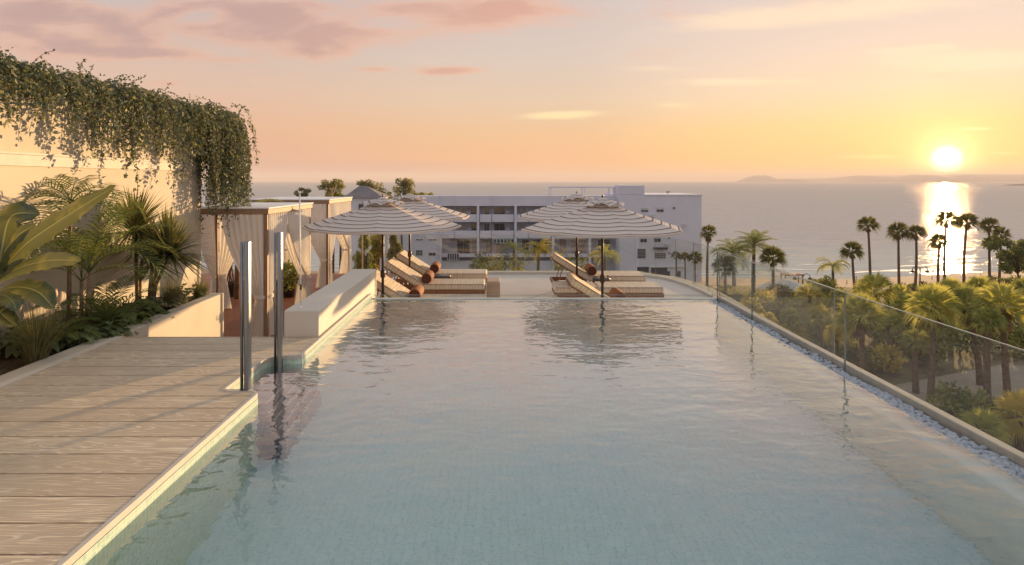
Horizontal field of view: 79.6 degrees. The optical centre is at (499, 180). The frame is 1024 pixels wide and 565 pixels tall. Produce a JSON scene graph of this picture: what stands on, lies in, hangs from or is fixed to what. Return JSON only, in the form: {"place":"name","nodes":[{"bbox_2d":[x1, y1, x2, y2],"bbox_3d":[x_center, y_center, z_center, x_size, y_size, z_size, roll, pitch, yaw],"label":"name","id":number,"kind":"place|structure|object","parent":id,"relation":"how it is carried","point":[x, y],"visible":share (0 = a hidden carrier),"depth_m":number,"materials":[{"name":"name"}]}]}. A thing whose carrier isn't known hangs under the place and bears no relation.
{"place":"outdoors","nodes":[
{"label":"outdoors","id":0,"kind":"place"},
{"bbox_2d":[0,290,89,364],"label":"fountain grass","id":1,"kind":"object","parent":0,"point":[32,348],"depth_m":6.04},
{"bbox_2d":[72,451,198,564],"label":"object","id":2,"kind":"structure","parent":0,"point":[130,512],"depth_m":5.67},
{"bbox_2d":[199,273,394,450],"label":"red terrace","id":3,"kind":"structure","parent":2,"relation":"on","point":[232,322],"depth_m":14.57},
{"bbox_2d":[0,72,207,340],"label":"garden wall","id":4,"kind":"structure","parent":3,"relation":"on","point":[32,153],"depth_m":8.12,"materials":[{"name":"paint"}]},
{"bbox_2d":[0,46,260,236],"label":"hanging vine","id":5,"kind":"object","parent":4,"relation":"hanging from","point":[215,132],"visible":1,"depth_m":8.95,"materials":[{"name":"green plant"}]},
{"bbox_2d":[0,293,223,382],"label":"planter wall","id":6,"kind":"structure","parent":3,"relation":"on","point":[203,316],"depth_m":8.34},
{"bbox_2d":[0,298,190,375],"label":"soil bed","id":7,"kind":"object","parent":6,"relation":"in","point":[11,362],"depth_m":6.29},
{"bbox_2d":[0,319,76,357],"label":"leafy plant","id":8,"kind":"object","parent":7,"relation":"on","point":[9,351],"visible":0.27,"depth_m":6.41,"materials":[{"name":"green plant"}]},
{"bbox_2d":[6,316,102,341],"bbox_3d":[-4.845,1.673,6.713,0.903,0.294,0.787,0,0,-26],"label":"shrub","id":9,"kind":"object","parent":7,"relation":"on","point":[71,327],"visible":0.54,"depth_m":6.75,"materials":[{"name":"green plant"}]},
{"bbox_2d":[0,185,115,339],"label":"banana plant","id":10,"kind":"object","parent":7,"relation":"on","point":[19,242],"visible":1,"depth_m":5.85,"materials":[{"name":"green plant"}]},
{"bbox_2d":[40,321,110,349],"bbox_3d":[-4.732,1.724,6.832,0.797,0.294,0.680,0,0,-19],"label":"leafy plant","id":11,"kind":"object","parent":7,"relation":"on","point":[85,335],"visible":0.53,"depth_m":6.66,"materials":[{"name":"green plant"}]},
{"bbox_2d":[18,173,150,325],"bbox_3d":[-5.191,0.851,7.481,1.541,1.938,1.736,0,0,0],"label":"areca palm","id":12,"kind":"object","parent":7,"relation":"on","point":[77,188],"visible":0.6,"depth_m":7.37,"materials":[{"name":"green plant"}]},
{"bbox_2d":[14,203,179,331],"bbox_3d":[-4.993,1.033,7.322,2.185,1.577,2.079,0,0,0],"label":"areca palm","id":13,"kind":"object","parent":7,"relation":"on","point":[87,249],"visible":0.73,"depth_m":7.29,"materials":[{"name":"green plant"}]},
{"bbox_2d":[27,275,169,326],"bbox_3d":[-4.760,1.521,7.396,1.416,0.598,1.398,0,0,29],"label":"areca palm","id":14,"kind":"object","parent":7,"relation":"on","point":[104,305],"visible":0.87,"depth_m":7.37,"materials":[{"name":"green plant"}]},
{"bbox_2d":[68,313,138,340],"bbox_3d":[-4.641,1.702,7.089,0.816,0.287,0.698,0,0,0],"label":"leafy plant","id":15,"kind":"object","parent":7,"relation":"on","point":[115,332],"visible":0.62,"depth_m":7.08,"materials":[{"name":"green plant"}]},
{"bbox_2d":[92,305,153,327],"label":"leafy plant","id":16,"kind":"object","parent":7,"relation":"on","point":[142,313],"visible":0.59,"depth_m":7.59,"materials":[{"name":"green plant"}]},
{"bbox_2d":[91,185,186,303],"bbox_3d":[-5.166,0.926,8.709,1.552,1.792,1.485,0,0,0],"label":"dracaena","id":17,"kind":"object","parent":7,"relation":"on","point":[133,218],"visible":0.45,"depth_m":8.59,"materials":[{"name":"green plant"}]},
{"bbox_2d":[112,296,174,320],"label":"leafy plant","id":18,"kind":"object","parent":7,"relation":"on","point":[155,311],"visible":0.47,"depth_m":8.12,"materials":[{"name":"green plant"}]},
{"bbox_2d":[106,205,219,310],"bbox_3d":[-4.665,1.056,8.645,1.695,1.538,1.623,0,0,0],"label":"dracaena","id":19,"kind":"object","parent":7,"relation":"on","point":[173,238],"visible":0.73,"depth_m":8.51,"materials":[{"name":"green plant"}]},
{"bbox_2d":[147,268,189,309],"bbox_3d":[-4.698,1.520,8.718,0.799,0.600,0.793,0,0,18],"label":"grass clump","id":20,"kind":"object","parent":7,"relation":"on","point":[169,296],"visible":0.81,"depth_m":8.66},
{"bbox_2d":[201,202,312,336],"bbox_3d":[-5.456,1.731,12.813,2.304,2.458,2.774,0,0,0],"label":"cabana","id":21,"kind":"object","parent":3,"relation":"on","point":[258,224],"visible":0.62,"depth_m":11.76,"materials":[{"name":"fabric"}]},
{"bbox_2d":[283,259,298,297],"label":"potted plant","id":22,"kind":"object","parent":3,"relation":"on","point":[290,283],"visible":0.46,"depth_m":15.50,"materials":[{"name":"green plant"}]},
{"bbox_2d":[249,197,352,287],"bbox_3d":[-5.818,1.735,18.163,2.304,2.451,2.674,0,0,0],"label":"cabana","id":23,"kind":"object","parent":3,"relation":"on","point":[322,244],"visible":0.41,"depth_m":16.91,"materials":[{"name":"fabric"}]},
{"bbox_2d":[487,271,792,332],"bbox_3d":[3.233,3.033,16.583,6.038,0.255,13.449,0,0,-41],"label":"terrace ledge","id":24,"kind":"object","parent":2,"relation":"on","point":[701,286],"visible":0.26,"depth_m":17.20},
{"bbox_2d":[302,194,460,297],"bbox_3d":[-2.346,1.610,12.300,2.901,2.700,2.901,0,0,-28],"label":"parasol","id":25,"kind":"object","parent":24,"relation":"on","point":[381,216],"visible":0.93,"depth_m":11.56,"materials":[{"name":"fabric"}]},
{"bbox_2d":[376,270,483,297],"bbox_3d":[-1.550,2.436,12.810,2.420,1.048,0.856,0,0,0],"label":"sun lounger","id":26,"kind":"object","parent":24,"relation":"on","point":[393,288],"visible":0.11,"depth_m":12.82,"materials":[{"name":"fabric"}]},
{"bbox_2d":[391,191,469,289],"bbox_3d":[-2.295,1.610,15.600,2.901,2.700,2.901,0,0,-40],"label":"parasol","id":27,"kind":"object","parent":24,"relation":"on","point":[411,201],"visible":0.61,"depth_m":15.21,"materials":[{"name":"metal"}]},
{"bbox_2d":[384,257,485,297],"bbox_3d":[-1.560,2.436,14.910,2.420,1.048,0.856,0,0,0],"label":"sun lounger","id":28,"kind":"object","parent":24,"relation":"on","point":[406,273],"visible":0.62,"depth_m":14.50,"materials":[{"name":"fabric"}]},
{"bbox_2d":[395,250,487,283],"bbox_3d":[-1.550,2.436,16.560,2.420,1.048,0.856,0,0,0],"label":"sun lounger","id":29,"kind":"object","parent":24,"relation":"on","point":[419,266],"visible":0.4,"depth_m":16.16,"materials":[{"name":"fabric"}]},
{"bbox_2d":[486,278,499,297],"bbox_3d":[-0.165,2.710,15.300,0.330,0.500,0.600,0,0,0],"label":"beige stool","id":30,"kind":"object","parent":24,"relation":"on","point":[492,287],"visible":0.76,"depth_m":15.00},
{"bbox_2d":[519,191,593,276],"bbox_3d":[1.950,1.610,15.600,2.901,2.700,2.901,0,0,-1],"label":"parasol","id":31,"kind":"object","parent":24,"relation":"on","point":[568,205],"visible":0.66,"depth_m":15.12,"materials":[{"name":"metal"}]},
{"bbox_2d":[419,272,716,297],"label":"terrace kerb","id":32,"kind":"structure","parent":24,"relation":"on","point":[706,293],"depth_m":18.53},
{"bbox_2d":[565,273,609,297],"bbox_3d":[2.550,2.436,12.360,2.420,1.048,0.856,0,0,0],"label":"sun lounger","id":33,"kind":"object","parent":24,"relation":"on","point":[582,287],"visible":0.15,"depth_m":11.97,"materials":[{"name":"fabric"}]},
{"bbox_2d":[550,252,645,295],"bbox_3d":[2.550,2.436,16.160,2.420,1.048,0.856,0,0,0],"label":"sun lounger","id":34,"kind":"object","parent":24,"relation":"on","point":[563,262],"visible":0.49,"depth_m":15.77,"materials":[{"name":"fabric"}]},
{"bbox_2d":[521,195,682,297],"bbox_3d":[1.950,1.610,11.700,2.901,2.700,2.901,0,0,14],"label":"parasol","id":35,"kind":"object","parent":24,"relation":"on","point":[605,218],"visible":0.95,"depth_m":10.94,"materials":[{"name":"fabric"}]},
{"bbox_2d":[0,337,318,564],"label":"pool deck","id":36,"kind":"structure","parent":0,"point":[92,441],"depth_m":4.40,"materials":[{"name":"wood"}]},
{"bbox_2d":[0,336,123,387],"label":"deck edging","id":37,"kind":"object","parent":36,"relation":"attached to","point":[36,370],"visible":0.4,"depth_m":5.93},
{"bbox_2d":[240,241,251,390],"bbox_3d":[-2.140,1.135,5.179,0.074,1.251,0.090,0,0,0],"label":"handrail post","id":38,"kind":"object","parent":36,"relation":"on","point":[247,315],"visible":1,"depth_m":5.14,"materials":[{"name":"metal"}]},
{"bbox_2d":[284,269,375,358],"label":"wall","id":39,"kind":"structure","parent":36,"relation":"on","point":[321,311],"depth_m":7.63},
{"bbox_2d":[372,298,716,300],"bbox_3d":[0.715,2.394,9.631,5.530,1.112,0.058,0,0,0],"label":"overflow rim","id":40,"kind":"object","parent":39,"relation":"attached to","point":[547,298],"visible":0.06,"depth_m":9.60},
{"bbox_2d":[345,186,390,272],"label":"house","id":41,"kind":"structure","parent":0,"point":[359,194],"depth_m":85.00,"materials":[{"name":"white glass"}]},
{"bbox_2d":[0,0,1023,180],"label":"sky","id":42,"kind":"structure","parent":0,"point":[346,90],"materials":[{"name":"orange"}]},
{"bbox_2d":[376,274,709,297],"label":"sun terrace","id":43,"kind":"structure","parent":0,"point":[525,285],"depth_m":17.03,"materials":[{"name":"stone"}]},
{"bbox_2d":[552,281,663,297],"bbox_3d":[2.505,2.699,14.470,2.510,0.523,0.856,0,0,0],"label":"sun lounger","id":44,"kind":"object","parent":43,"relation":"on","point":[628,289],"visible":0.78,"depth_m":14.07,"materials":[{"name":"fabric"}]},
{"bbox_2d":[85,299,1023,564],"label":"pool water","id":45,"kind":"structure","parent":0,"point":[539,432],"depth_m":4.06,"materials":[{"name":"liquid"}]},
{"bbox_2d":[201,181,1023,278],"bbox_3d":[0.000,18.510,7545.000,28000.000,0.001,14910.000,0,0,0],"label":"sea","id":46,"kind":"structure","parent":0,"point":[806,222],"depth_m":381.64,"materials":[{"name":"liquid"}]},
{"bbox_2d":[201,269,1023,286],"bbox_3d":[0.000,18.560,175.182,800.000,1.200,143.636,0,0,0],"label":"beach","id":47,"kind":"structure","parent":0,"point":[907,280],"depth_m":114.23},
{"bbox_2d":[392,185,701,281],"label":"apartment building","id":48,"kind":"structure","parent":47,"relation":"on","point":[490,224],"depth_m":111.88,"materials":[{"name":"paint"}]},
{"bbox_2d":[704,285,1023,452],"bbox_3d":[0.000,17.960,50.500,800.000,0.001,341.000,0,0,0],"label":"ground","id":49,"kind":"structure","parent":0,"point":[955,363],"depth_m":61.37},
{"bbox_2d":[316,178,345,272],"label":"tree","id":50,"kind":"object","parent":49,"relation":"on","point":[332,185],"visible":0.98,"depth_m":94.70,"materials":[{"name":"green plant"}]},
{"bbox_2d":[352,235,373,268],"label":"tree","id":51,"kind":"object","parent":49,"relation":"on","point":[368,258],"visible":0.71,"depth_m":47.82,"materials":[{"name":"green plant"}]},
{"bbox_2d":[369,234,385,270],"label":"tree","id":52,"kind":"object","parent":49,"relation":"on","point":[376,245],"visible":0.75,"depth_m":49.67,"materials":[{"name":"green plant"}]},
{"bbox_2d":[386,235,401,272],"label":"tree","id":53,"kind":"object","parent":49,"relation":"on","point":[394,249],"visible":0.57,"depth_m":51.43,"materials":[{"name":"green plant"}]},
{"bbox_2d":[386,177,417,250],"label":"tree","id":54,"kind":"object","parent":49,"relation":"on","point":[406,184],"visible":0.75,"depth_m":95.62,"materials":[{"name":"green plant"}]},
{"bbox_2d":[520,238,555,270],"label":"palm tree","id":55,"kind":"object","parent":49,"relation":"on","point":[537,249],"visible":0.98,"depth_m":65.77,"materials":[{"name":"green plant"}]},
{"bbox_2d":[585,244,621,270],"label":"palm tree","id":56,"kind":"object","parent":49,"relation":"on","point":[608,252],"visible":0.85,"depth_m":67.83,"materials":[{"name":"green plant"}]},
{"bbox_2d":[700,224,716,286],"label":"palm tree","id":57,"kind":"object","parent":49,"relation":"on","point":[708,237],"visible":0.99,"depth_m":93.98,"materials":[{"name":"green plant"}]},
{"bbox_2d":[711,255,738,292],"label":"palm tree","id":58,"kind":"object","parent":49,"relation":"on","point":[724,260],"visible":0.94,"depth_m":84.99,"materials":[{"name":"green plant"}]},
{"bbox_2d":[709,238,756,291],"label":"palm tree","id":59,"kind":"object","parent":49,"relation":"on","point":[734,248],"visible":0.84,"depth_m":92.83,"materials":[{"name":"green plant"}]},
{"bbox_2d":[721,285,755,302],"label":"shrub","id":60,"kind":"object","parent":49,"relation":"on","point":[736,295],"visible":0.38,"depth_m":83.44,"materials":[{"name":"green plant"}]},
{"bbox_2d":[739,297,769,314],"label":"shrub","id":61,"kind":"object","parent":49,"relation":"on","point":[756,308],"visible":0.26,"depth_m":74.27,"materials":[{"name":"green plant"}]},
{"bbox_2d":[734,229,777,294],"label":"palm tree","id":62,"kind":"object","parent":49,"relation":"on","point":[755,238],"visible":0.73,"depth_m":94.83,"materials":[{"name":"green plant"}]},
{"bbox_2d":[739,288,774,308],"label":"shrub","id":63,"kind":"object","parent":49,"relation":"on","point":[768,296],"visible":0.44,"depth_m":80.65,"materials":[{"name":"green plant"}]},
{"bbox_2d":[757,245,788,298],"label":"palm tree","id":64,"kind":"object","parent":49,"relation":"on","point":[779,255],"visible":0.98,"depth_m":92.11,"materials":[{"name":"green plant"}]},
{"bbox_2d":[755,278,805,300],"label":"parasol","id":65,"kind":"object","parent":49,"relation":"on","point":[791,284],"depth_m":94.11,"materials":[{"name":"fabric"}]},
{"bbox_2d":[766,284,795,299],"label":"shrub","id":66,"kind":"object","parent":49,"relation":"on","point":[788,294],"visible":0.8,"depth_m":91.93,"materials":[{"name":"green plant"}]},
{"bbox_2d":[761,297,801,326],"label":"shrub","id":67,"kind":"object","parent":49,"relation":"on","point":[776,306],"visible":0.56,"depth_m":75.33,"materials":[{"name":"green plant"}]},
{"bbox_2d":[778,306,802,326],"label":"palm tree","id":68,"kind":"object","parent":49,"relation":"on","point":[792,313],"visible":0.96,"depth_m":65.68,"materials":[{"name":"green plant"}]},
{"bbox_2d":[780,319,813,341],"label":"shrub","id":69,"kind":"object","parent":49,"relation":"on","point":[800,330],"visible":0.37,"depth_m":65.19,"materials":[{"name":"green plant"}]},
{"bbox_2d":[793,282,827,325],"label":"palm tree","id":70,"kind":"object","parent":49,"relation":"on","point":[811,289],"visible":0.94,"depth_m":75.50,"materials":[{"name":"green plant"}]},
{"bbox_2d":[806,303,833,347],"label":"palm tree","id":71,"kind":"object","parent":49,"relation":"on","point":[814,311],"visible":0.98,"depth_m":63.82,"materials":[{"name":"green plant"}]},
{"bbox_2d":[804,275,839,300],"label":"shrub","id":72,"kind":"object","parent":49,"relation":"on","point":[827,282],"visible":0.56,"depth_m":92.21,"materials":[{"name":"green plant"}]},
{"bbox_2d":[803,315,857,348],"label":"shrub","id":73,"kind":"object","parent":49,"relation":"on","point":[815,338],"visible":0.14,"depth_m":66.05,"materials":[{"name":"green plant"}]},
{"bbox_2d":[815,257,850,282],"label":"palm tree","id":74,"kind":"object","parent":49,"relation":"on","point":[835,264],"visible":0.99,"depth_m":97.29,"materials":[{"name":"green plant"}]},
{"bbox_2d":[822,323,850,355],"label":"palm tree","id":75,"kind":"object","parent":49,"relation":"on","point":[829,334],"visible":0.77,"depth_m":57.81,"materials":[{"name":"green plant"}]},
{"bbox_2d":[839,241,864,293],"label":"palm tree","id":76,"kind":"object","parent":49,"relation":"on","point":[856,248],"visible":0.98,"depth_m":94.95,"materials":[{"name":"green plant"}]},
{"bbox_2d":[838,338,877,372],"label":"shrub","id":77,"kind":"object","parent":49,"relation":"on","point":[852,350],"visible":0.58,"depth_m":57.31,"materials":[{"name":"green plant"}]},
{"bbox_2d":[828,290,891,370],"bbox_3d":[31.655,13.770,53.964,5.105,8.391,5.207,0,0,0],"label":"palm tree","id":78,"kind":"object","parent":49,"relation":"on","point":[869,312],"visible":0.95,"depth_m":53.74,"materials":[{"name":"green plant"}]},
{"bbox_2d":[855,215,880,294],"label":"palm tree","id":79,"kind":"object","parent":49,"relation":"on","point":[866,221],"visible":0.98,"depth_m":96.31,"materials":[{"name":"green plant"}]},
{"bbox_2d":[851,272,900,309],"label":"palm tree","id":80,"kind":"object","parent":49,"relation":"on","point":[878,281],"visible":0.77,"depth_m":69.48,"materials":[{"name":"green plant"}]},
{"bbox_2d":[853,343,908,373],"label":"shrub","id":81,"kind":"object","parent":49,"relation":"on","point":[886,358],"visible":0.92,"depth_m":56.67,"materials":[{"name":"green plant"}]},
{"bbox_2d":[874,308,905,352],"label":"palm tree","id":82,"kind":"object","parent":49,"relation":"on","point":[896,322],"visible":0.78,"depth_m":59.56,"materials":[{"name":"green plant"}]},
{"bbox_2d":[857,308,924,346],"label":"shrub","id":83,"kind":"object","parent":49,"relation":"on","point":[883,336],"visible":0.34,"depth_m":65.50,"materials":[{"name":"green plant"}]},
{"bbox_2d":[885,222,911,283],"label":"palm tree","id":84,"kind":"object","parent":49,"relation":"on","point":[897,235],"visible":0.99,"depth_m":97.30,"materials":[{"name":"green plant"}]},
{"bbox_2d":[888,292,928,329],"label":"palm tree","id":85,"kind":"object","parent":49,"relation":"on","point":[898,301],"visible":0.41,"depth_m":66.00,"materials":[{"name":"green plant"}]},
{"bbox_2d":[905,223,928,284],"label":"palm tree","id":86,"kind":"object","parent":49,"relation":"on","point":[913,228],"visible":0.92,"depth_m":98.37,"materials":[{"name":"green plant"}]},
{"bbox_2d":[897,326,958,366],"bbox_3d":[41.291,16.020,59.469,5.035,3.926,4.711,0,0,-40],"label":"shrub","id":87,"kind":"object","parent":49,"relation":"on","point":[939,353],"visible":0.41,"depth_m":58.64,"materials":[{"name":"green plant"}]},
{"bbox_2d":[927,232,950,282],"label":"palm tree","id":88,"kind":"object","parent":49,"relation":"on","point":[933,240],"visible":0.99,"depth_m":99.08,"materials":[{"name":"green plant"}]},
{"bbox_2d":[933,210,960,279],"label":"palm tree","id":89,"kind":"object","parent":49,"relation":"on","point":[941,217],"visible":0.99,"depth_m":99.78,"materials":[{"name":"green plant"}]},
{"bbox_2d":[922,316,1000,355],"bbox_3d":[47.923,15.868,64.393,6.486,4.236,6.430,0,0,0],"label":"shrub","id":90,"kind":"object","parent":49,"relation":"on","point":[966,337],"visible":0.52,"depth_m":62.77,"materials":[{"name":"green plant"}]},
{"bbox_2d":[926,380,1003,428],"bbox_3d":[33.518,16.312,44.446,4.538,3.344,4.481,0,0,-41],"label":"shrub","id":91,"kind":"object","parent":49,"relation":"on","point":[958,403],"visible":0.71,"depth_m":44.40,"materials":[{"name":"green plant"}]},
{"bbox_2d":[953,213,979,283],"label":"palm tree","id":92,"kind":"object","parent":49,"relation":"on","point":[972,219],"visible":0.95,"depth_m":104.31,"materials":[{"name":"green plant"}]},
{"bbox_2d":[957,407,1013,444],"bbox_3d":[31.372,16.340,39.998,3.342,3.252,3.390,0,0,0],"label":"shrub","id":93,"kind":"object","parent":49,"relation":"on","point":[982,419],"visible":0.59,"depth_m":39.63,"materials":[{"name":"green plant"}]},
{"bbox_2d":[968,305,1010,409],"bbox_3d":[37.354,13.713,46.992,2.577,8.512,2.648,0,0,0],"label":"palm tree","id":94,"kind":"object","parent":49,"relation":"on","point":[995,316],"visible":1,"depth_m":46.81,"materials":[{"name":"green plant"}]},
{"bbox_2d":[979,217,1002,276],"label":"palm tree","id":95,"kind":"object","parent":49,"relation":"on","point":[988,221],"visible":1,"depth_m":105.91,"materials":[{"name":"green plant"}]},
{"bbox_2d":[980,235,1023,277],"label":"tree","id":96,"kind":"object","parent":49,"relation":"on","point":[1012,259],"visible":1,"depth_m":101.60,"materials":[{"name":"green plant"}]},
{"bbox_2d":[989,388,1023,451],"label":"shrub","id":97,"kind":"object","parent":49,"relation":"on","point":[1012,403],"visible":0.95,"depth_m":40.88,"materials":[{"name":"green plant"}]},
{"bbox_2d":[991,321,1023,361],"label":"shrub","id":98,"kind":"object","parent":49,"relation":"on","point":[1016,339],"visible":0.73,"depth_m":61.29,"materials":[{"name":"green plant"}]},
{"bbox_2d":[718,296,1023,467],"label":"pool kerb","id":99,"kind":"structure","parent":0,"point":[960,428],"depth_m":5.21,"materials":[{"name":"stone"}]},
{"bbox_2d":[779,174,1023,181],"bbox_3d":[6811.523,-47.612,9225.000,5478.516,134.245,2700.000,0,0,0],"label":"headland","id":100,"kind":"structure","parent":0,"point":[952,178],"depth_m":8321.08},
{"bbox_2d":[894,360,1023,412],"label":"path","id":101,"kind":"structure","parent":0,"point":[968,378],"depth_m":54.89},
{"bbox_2d":[899,327,929,393],"bbox_3d":[35.192,15.145,51.996,2.523,5.661,2.504,0,0,0],"label":"palm tree","id":102,"kind":"object","parent":101,"relation":"on","point":[918,344],"visible":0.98,"depth_m":51.81,"materials":[{"name":"green plant"}]},
{"bbox_2d":[901,281,967,399],"bbox_3d":[35.354,13.002,49.970,4.385,9.946,4.502,0,0,0],"label":"palm tree","id":103,"kind":"object","parent":101,"relation":"on","point":[929,295],"visible":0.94,"depth_m":49.78,"materials":[{"name":"green plant"}]},
{"bbox_2d":[941,283,995,385],"bbox_3d":[41.154,13.419,53.964,4.507,9.111,4.394,0,0,0],"label":"palm tree","id":104,"kind":"object","parent":101,"relation":"on","point":[965,292],"visible":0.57,"depth_m":53.80,"materials":[{"name":"green plant"}]},
{"bbox_2d":[968,279,1023,397],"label":"palm tree","id":105,"kind":"object","parent":101,"relation":"on","point":[1001,293],"visible":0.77,"depth_m":49.80,"materials":[{"name":"green plant"}]},
{"label":"pool floor","id":106,"kind":"structure","parent":0,"visible":0},
{"bbox_2d":[73,296,371,564],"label":"pool wall","id":107,"kind":"structure","parent":106,"relation":"on","point":[97,547],"depth_m":3.96,"materials":[{"name":"stone"}]},
{"bbox_2d":[57,293,371,564],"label":"pool coping","id":108,"kind":"object","parent":107,"relation":"on","point":[84,546],"visible":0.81,"depth_m":3.86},
{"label":"pool ledge","id":109,"kind":"structure","parent":0,"visible":0},
{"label":"drain channel","id":110,"kind":"structure","parent":109,"relation":"on","visible":0},
{"bbox_2d":[705,299,1023,482],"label":"pebbles","id":111,"kind":"object","parent":110,"relation":"on","point":[1009,466],"visible":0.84,"depth_m":5.03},
{"bbox_2d":[844,292,1023,371],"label":"glass panel","id":112,"kind":"object","parent":110,"relation":"on","point":[908,313],"visible":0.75,"depth_m":5.49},
{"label":"pool steps","id":113,"kind":"structure","parent":0,"visible":0},
{"bbox_2d":[274,232,282,367],"bbox_3d":[-2.196,1.264,6.100,0.074,1.512,0.090,0,0,0],"label":"handrail post","id":114,"kind":"object","parent":113,"relation":"on","point":[278,299],"visible":0.76,"depth_m":6.06,"materials":[{"name":"metal"}]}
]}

